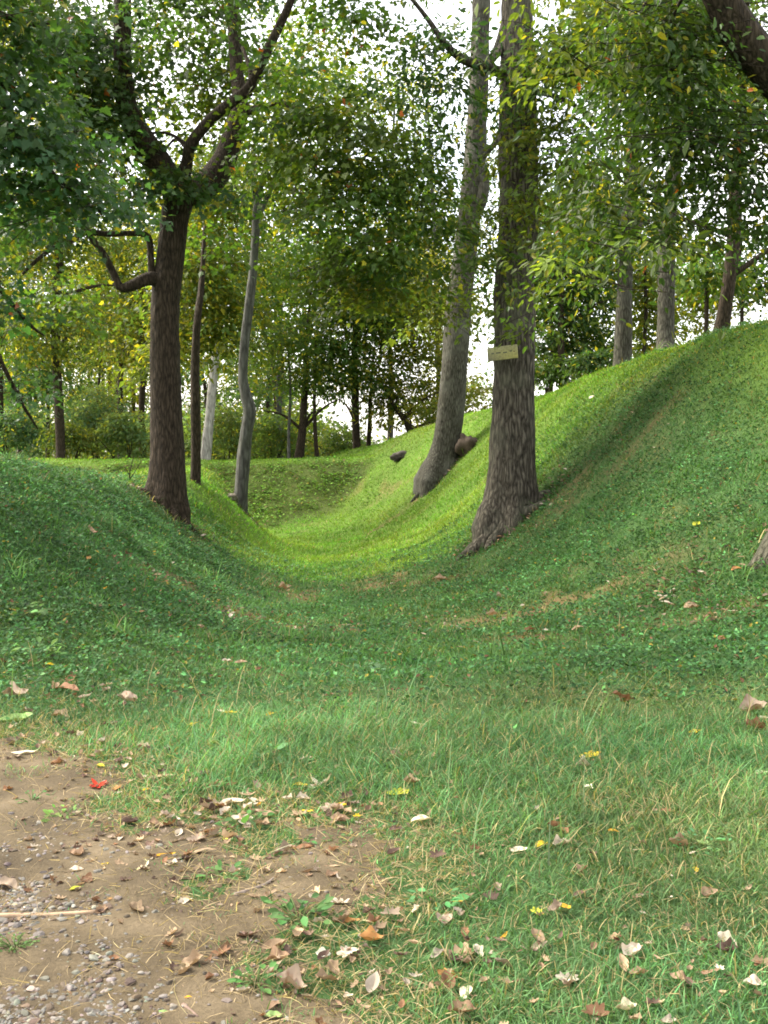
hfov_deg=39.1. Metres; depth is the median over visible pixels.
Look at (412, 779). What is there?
fallen leaf
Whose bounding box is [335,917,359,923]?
fallen leaf
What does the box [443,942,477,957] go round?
fallen leaf
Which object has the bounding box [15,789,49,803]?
weed
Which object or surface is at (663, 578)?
trunk litter
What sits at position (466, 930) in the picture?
fallen leaf
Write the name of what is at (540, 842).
fallen leaf
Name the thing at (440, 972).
fallen leaf
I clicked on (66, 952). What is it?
stone
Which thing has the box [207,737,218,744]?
fallen leaf
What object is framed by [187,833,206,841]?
fallen leaf
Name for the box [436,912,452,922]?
fallen leaf
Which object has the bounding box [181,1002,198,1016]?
twig
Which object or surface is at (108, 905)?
stone
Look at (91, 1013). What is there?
stone
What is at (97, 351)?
woodland tree
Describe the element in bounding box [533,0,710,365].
woodland tree
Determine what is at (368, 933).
fallen leaf
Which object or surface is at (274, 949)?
fallen leaf
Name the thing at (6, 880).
fallen leaf
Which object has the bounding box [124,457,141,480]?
sapling
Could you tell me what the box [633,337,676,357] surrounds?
shrub
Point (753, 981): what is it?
fallen leaf
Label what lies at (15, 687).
fallen leaf
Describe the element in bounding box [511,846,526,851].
fallen leaf
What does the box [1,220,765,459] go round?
woods
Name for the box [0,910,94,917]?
fallen stick
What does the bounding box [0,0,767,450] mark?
sky
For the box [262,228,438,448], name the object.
woodland tree
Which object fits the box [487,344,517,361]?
sign board
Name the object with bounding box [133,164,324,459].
woodland tree
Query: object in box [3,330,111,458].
woodland tree
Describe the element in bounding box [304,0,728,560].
tree
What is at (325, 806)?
fallen leaf
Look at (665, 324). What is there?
woodland tree
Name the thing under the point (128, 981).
stone
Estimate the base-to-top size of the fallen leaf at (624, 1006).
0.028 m
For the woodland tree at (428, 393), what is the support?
on the ground at (322, 512)
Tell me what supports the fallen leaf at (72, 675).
on the ground at (322, 512)
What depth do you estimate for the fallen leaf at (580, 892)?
3.83 m
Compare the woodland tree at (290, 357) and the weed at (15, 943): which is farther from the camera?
the woodland tree at (290, 357)
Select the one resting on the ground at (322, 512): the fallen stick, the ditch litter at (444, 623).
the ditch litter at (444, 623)
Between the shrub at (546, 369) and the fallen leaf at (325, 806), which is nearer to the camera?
the fallen leaf at (325, 806)
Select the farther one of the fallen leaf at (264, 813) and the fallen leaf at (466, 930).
the fallen leaf at (264, 813)
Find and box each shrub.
[0,402,53,457]
[33,419,105,458]
[37,383,135,458]
[85,407,149,458]
[186,402,265,460]
[251,409,312,458]
[305,422,372,456]
[397,398,437,426]
[464,373,492,412]
[535,348,584,392]
[557,341,613,383]
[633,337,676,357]
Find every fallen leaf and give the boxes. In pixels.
[0,712,32,721]
[0,876,16,888]
[1,681,27,694]
[12,749,37,753]
[50,709,69,719]
[55,682,78,690]
[65,674,75,681]
[70,865,83,871]
[90,778,108,787]
[117,690,136,701]
[148,817,162,825]
[159,810,170,815]
[178,895,191,903]
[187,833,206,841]
[188,847,214,854]
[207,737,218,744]
[219,798,244,804]
[219,806,229,814]
[227,493,237,500]
[228,864,240,872]
[231,813,252,819]
[243,800,254,807]
[250,808,275,814]
[259,890,275,898]
[264,945,289,960]
[264,1010,281,1016]
[268,1000,281,1008]
[276,963,307,988]
[278,581,291,588]
[296,792,310,798]
[296,843,313,848]
[309,773,330,786]
[319,802,343,810]
[331,814,350,820]
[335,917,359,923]
[336,945,358,957]
[359,925,383,940]
[387,787,409,794]
[389,825,403,829]
[402,773,419,782]
[411,814,430,820]
[434,573,444,578]
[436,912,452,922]
[436,967,461,977]
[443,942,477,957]
[447,999,475,1011]
[459,986,471,998]
[461,927,469,936]
[485,608,497,614]
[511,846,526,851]
[530,907,541,912]
[531,939,541,950]
[535,840,546,846]
[553,834,570,844]
[555,971,578,980]
[560,903,570,907]
[573,890,585,895]
[576,755,589,765]
[576,864,586,871]
[612,690,633,701]
[615,997,636,1009]
[669,832,691,845]
[684,601,699,607]
[696,838,711,844]
[698,968,719,973]
[701,886,717,895]
[739,693,766,711]
[743,974,765,984]
[744,716,767,730]
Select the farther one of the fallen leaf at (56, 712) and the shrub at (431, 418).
the shrub at (431, 418)
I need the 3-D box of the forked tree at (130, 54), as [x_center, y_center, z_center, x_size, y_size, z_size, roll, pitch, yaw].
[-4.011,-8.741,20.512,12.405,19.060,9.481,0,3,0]
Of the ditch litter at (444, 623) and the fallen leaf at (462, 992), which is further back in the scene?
the ditch litter at (444, 623)
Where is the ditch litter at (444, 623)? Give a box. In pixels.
[59,378,758,652]
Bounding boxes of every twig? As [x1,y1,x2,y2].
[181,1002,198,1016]
[234,877,274,895]
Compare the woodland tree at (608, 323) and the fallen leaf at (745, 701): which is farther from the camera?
the woodland tree at (608, 323)
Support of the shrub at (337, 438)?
on the ground at (322, 512)
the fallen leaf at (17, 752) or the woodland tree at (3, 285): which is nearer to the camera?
the fallen leaf at (17, 752)
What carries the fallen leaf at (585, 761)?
on the ground at (322, 512)
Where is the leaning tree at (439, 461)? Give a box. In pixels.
[351,0,500,502]
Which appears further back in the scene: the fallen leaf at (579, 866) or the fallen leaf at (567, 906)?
the fallen leaf at (579, 866)
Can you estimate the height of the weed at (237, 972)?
0.069 m
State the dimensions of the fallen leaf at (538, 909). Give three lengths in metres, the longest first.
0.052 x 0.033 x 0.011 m
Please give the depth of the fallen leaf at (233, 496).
28.90 m
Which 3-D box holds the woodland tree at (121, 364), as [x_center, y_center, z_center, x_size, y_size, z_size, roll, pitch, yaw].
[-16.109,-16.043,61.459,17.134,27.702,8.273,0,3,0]
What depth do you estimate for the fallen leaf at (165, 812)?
4.71 m
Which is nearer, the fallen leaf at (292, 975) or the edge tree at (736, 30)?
the fallen leaf at (292, 975)
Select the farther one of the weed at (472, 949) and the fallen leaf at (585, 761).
the fallen leaf at (585, 761)
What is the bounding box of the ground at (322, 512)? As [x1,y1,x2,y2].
[0,322,767,1023]
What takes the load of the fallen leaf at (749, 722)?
on the ground at (322, 512)
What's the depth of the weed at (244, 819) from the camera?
4.63 m
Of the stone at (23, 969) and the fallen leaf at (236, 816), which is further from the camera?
the fallen leaf at (236, 816)
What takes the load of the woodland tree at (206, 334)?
on the ground at (322, 512)
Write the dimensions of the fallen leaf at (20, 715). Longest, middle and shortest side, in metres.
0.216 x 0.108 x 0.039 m
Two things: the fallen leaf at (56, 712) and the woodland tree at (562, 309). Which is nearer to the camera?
the fallen leaf at (56, 712)
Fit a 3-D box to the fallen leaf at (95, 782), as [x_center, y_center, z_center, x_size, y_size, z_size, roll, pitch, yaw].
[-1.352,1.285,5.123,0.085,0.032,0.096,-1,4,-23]
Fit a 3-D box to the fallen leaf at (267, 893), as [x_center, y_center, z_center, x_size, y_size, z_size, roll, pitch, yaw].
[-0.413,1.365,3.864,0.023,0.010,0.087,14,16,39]
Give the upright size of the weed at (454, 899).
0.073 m
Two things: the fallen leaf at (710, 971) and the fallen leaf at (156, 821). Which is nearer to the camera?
the fallen leaf at (710, 971)
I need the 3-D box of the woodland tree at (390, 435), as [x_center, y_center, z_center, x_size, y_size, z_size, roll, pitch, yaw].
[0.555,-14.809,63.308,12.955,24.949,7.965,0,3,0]
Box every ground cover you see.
[34,444,402,533]
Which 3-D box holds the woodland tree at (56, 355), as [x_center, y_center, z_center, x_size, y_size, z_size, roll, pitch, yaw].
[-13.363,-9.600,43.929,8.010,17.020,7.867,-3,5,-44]
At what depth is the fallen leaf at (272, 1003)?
3.11 m
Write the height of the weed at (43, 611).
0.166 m
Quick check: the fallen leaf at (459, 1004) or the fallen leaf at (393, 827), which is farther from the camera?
the fallen leaf at (393, 827)
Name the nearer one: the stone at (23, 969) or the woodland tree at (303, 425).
the stone at (23, 969)
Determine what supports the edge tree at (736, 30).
on the ground at (322, 512)
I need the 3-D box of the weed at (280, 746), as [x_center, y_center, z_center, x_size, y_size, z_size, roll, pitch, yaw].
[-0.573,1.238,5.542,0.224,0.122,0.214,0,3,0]
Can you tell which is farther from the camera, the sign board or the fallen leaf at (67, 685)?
the sign board
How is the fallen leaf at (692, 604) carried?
on the ground at (322, 512)
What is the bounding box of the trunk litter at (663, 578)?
[126,457,767,622]
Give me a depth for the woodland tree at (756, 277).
37.40 m
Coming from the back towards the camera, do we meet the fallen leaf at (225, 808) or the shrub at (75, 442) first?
the shrub at (75, 442)
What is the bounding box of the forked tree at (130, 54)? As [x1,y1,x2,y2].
[0,0,472,532]
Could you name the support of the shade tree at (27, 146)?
on the ground at (322, 512)
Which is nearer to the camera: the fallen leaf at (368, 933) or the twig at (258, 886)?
the fallen leaf at (368, 933)
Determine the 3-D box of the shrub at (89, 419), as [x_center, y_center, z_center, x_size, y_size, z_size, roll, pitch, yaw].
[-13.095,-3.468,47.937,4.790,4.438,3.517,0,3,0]
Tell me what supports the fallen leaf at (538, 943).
on the ground at (322, 512)
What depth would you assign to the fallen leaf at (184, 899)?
3.80 m
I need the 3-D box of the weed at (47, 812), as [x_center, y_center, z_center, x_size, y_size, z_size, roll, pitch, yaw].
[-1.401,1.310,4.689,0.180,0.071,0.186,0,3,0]
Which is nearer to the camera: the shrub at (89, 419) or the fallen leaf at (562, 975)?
the fallen leaf at (562, 975)
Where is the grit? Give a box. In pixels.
[5,757,371,1022]
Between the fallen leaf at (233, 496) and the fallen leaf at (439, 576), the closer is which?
the fallen leaf at (439, 576)
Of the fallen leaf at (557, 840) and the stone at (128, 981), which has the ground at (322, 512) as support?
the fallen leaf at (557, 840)
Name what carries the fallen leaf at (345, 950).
on the ground at (322, 512)
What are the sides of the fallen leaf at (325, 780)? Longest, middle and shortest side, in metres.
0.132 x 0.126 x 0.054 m
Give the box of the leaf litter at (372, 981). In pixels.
[0,591,767,1023]
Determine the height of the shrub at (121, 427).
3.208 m
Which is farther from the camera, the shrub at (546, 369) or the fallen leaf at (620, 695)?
the shrub at (546, 369)
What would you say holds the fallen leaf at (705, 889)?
on the ground at (322, 512)
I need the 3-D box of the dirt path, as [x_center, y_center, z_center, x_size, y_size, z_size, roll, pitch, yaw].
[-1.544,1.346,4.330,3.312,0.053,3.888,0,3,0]
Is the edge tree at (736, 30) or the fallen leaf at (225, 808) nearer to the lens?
the fallen leaf at (225, 808)
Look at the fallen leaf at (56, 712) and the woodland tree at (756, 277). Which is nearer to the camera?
the fallen leaf at (56, 712)
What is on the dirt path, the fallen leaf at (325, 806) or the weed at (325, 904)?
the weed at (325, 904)
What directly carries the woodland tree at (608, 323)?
on the ground at (322, 512)
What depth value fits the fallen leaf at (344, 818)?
4.65 m
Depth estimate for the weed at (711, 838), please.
4.33 m
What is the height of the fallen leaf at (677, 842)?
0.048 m
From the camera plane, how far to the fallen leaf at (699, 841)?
4.33 m
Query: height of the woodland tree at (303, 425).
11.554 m
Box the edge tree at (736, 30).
[432,0,767,568]
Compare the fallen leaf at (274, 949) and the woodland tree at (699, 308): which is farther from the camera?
the woodland tree at (699, 308)
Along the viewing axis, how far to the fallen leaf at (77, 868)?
4.09 m
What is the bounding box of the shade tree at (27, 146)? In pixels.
[0,0,176,428]
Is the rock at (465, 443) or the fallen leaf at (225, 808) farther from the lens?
the rock at (465, 443)
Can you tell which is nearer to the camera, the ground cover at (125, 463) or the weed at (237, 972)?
the weed at (237, 972)
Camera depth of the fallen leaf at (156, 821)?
4.59 m
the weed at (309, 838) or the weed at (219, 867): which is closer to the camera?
the weed at (219, 867)
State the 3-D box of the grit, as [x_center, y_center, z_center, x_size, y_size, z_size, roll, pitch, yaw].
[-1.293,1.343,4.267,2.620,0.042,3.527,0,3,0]
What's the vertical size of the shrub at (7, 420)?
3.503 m
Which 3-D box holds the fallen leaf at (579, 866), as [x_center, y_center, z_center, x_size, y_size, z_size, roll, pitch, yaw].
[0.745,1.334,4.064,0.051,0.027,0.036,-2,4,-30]
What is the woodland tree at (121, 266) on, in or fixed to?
on the ground at (322, 512)
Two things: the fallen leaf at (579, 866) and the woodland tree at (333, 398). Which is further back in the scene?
the woodland tree at (333, 398)
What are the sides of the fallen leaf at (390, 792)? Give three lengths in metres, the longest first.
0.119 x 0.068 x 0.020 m
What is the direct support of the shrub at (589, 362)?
on the ground at (322, 512)
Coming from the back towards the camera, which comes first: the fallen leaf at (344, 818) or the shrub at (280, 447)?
the shrub at (280, 447)
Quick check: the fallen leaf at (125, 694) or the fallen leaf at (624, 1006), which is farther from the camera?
the fallen leaf at (125, 694)
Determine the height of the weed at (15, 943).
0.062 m
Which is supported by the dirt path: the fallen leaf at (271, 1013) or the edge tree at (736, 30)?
the fallen leaf at (271, 1013)
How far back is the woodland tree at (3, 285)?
47.40 m
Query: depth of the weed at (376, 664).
8.38 m
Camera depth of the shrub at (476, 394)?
47.92 m
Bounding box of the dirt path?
[0,732,401,1023]
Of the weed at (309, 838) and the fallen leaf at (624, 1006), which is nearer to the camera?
the fallen leaf at (624, 1006)
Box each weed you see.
[0,599,53,620]
[0,932,39,953]
[9,636,71,665]
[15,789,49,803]
[41,804,81,821]
[196,859,241,879]
[215,804,275,831]
[227,961,282,993]
[251,743,292,762]
[260,892,333,935]
[290,834,316,844]
[322,831,352,844]
[346,659,385,672]
[407,887,469,909]
[455,941,498,973]
[673,828,731,854]
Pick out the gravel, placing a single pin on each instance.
(15, 1000)
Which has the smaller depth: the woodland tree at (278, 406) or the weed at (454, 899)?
the weed at (454, 899)
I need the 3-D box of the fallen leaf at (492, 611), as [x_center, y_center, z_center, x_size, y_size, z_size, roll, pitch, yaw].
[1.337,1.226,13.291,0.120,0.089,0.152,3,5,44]
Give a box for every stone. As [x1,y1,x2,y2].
[19,966,27,971]
[62,948,70,955]
[87,1010,96,1015]
[106,903,112,908]
[124,977,135,985]
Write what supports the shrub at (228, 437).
on the ground at (322, 512)
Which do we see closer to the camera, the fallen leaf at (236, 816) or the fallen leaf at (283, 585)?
the fallen leaf at (236, 816)
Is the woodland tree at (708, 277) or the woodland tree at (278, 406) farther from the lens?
the woodland tree at (278, 406)
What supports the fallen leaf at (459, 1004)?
on the ground at (322, 512)
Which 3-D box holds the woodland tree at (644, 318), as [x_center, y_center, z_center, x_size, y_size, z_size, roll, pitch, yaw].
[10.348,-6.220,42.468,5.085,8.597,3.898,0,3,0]
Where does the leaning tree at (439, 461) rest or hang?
on the ground at (322, 512)
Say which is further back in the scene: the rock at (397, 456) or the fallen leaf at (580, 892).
the rock at (397, 456)
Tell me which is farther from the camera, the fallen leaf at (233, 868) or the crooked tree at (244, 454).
the crooked tree at (244, 454)
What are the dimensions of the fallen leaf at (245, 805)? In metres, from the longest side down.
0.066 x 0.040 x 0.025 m
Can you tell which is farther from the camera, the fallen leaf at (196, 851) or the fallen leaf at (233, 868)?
the fallen leaf at (196, 851)
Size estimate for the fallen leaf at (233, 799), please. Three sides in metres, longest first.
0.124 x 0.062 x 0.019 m
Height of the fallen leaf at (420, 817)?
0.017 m
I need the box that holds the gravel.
[0,798,319,1023]
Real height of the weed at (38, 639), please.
0.197 m
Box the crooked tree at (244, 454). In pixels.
[177,5,390,515]
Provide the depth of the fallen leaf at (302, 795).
4.93 m
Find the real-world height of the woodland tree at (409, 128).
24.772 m
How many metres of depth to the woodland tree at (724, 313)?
24.27 m
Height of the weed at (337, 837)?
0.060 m
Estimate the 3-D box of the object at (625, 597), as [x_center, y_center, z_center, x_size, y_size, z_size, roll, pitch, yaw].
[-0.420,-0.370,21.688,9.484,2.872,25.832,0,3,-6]
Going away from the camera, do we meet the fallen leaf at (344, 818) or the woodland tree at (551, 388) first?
the fallen leaf at (344, 818)
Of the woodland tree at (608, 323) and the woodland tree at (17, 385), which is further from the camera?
the woodland tree at (17, 385)
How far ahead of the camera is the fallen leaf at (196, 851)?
4.25 m
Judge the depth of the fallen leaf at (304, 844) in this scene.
4.37 m
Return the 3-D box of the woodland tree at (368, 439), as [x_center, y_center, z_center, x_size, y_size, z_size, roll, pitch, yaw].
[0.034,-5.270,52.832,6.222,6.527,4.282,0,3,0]
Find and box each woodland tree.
[0,0,250,459]
[0,82,168,458]
[0,188,102,453]
[3,328,81,455]
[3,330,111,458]
[32,237,149,457]
[53,213,204,457]
[102,130,297,485]
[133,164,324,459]
[208,62,382,458]
[219,220,416,458]
[226,322,340,458]
[249,8,499,389]
[257,331,401,456]
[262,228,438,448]
[293,39,494,440]
[322,337,439,446]
[334,229,493,439]
[485,272,593,392]
[487,149,646,391]
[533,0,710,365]
[535,240,655,372]
[543,152,767,341]
[554,0,767,349]
[583,247,704,356]
[627,0,767,331]
[647,239,767,334]
[679,216,767,324]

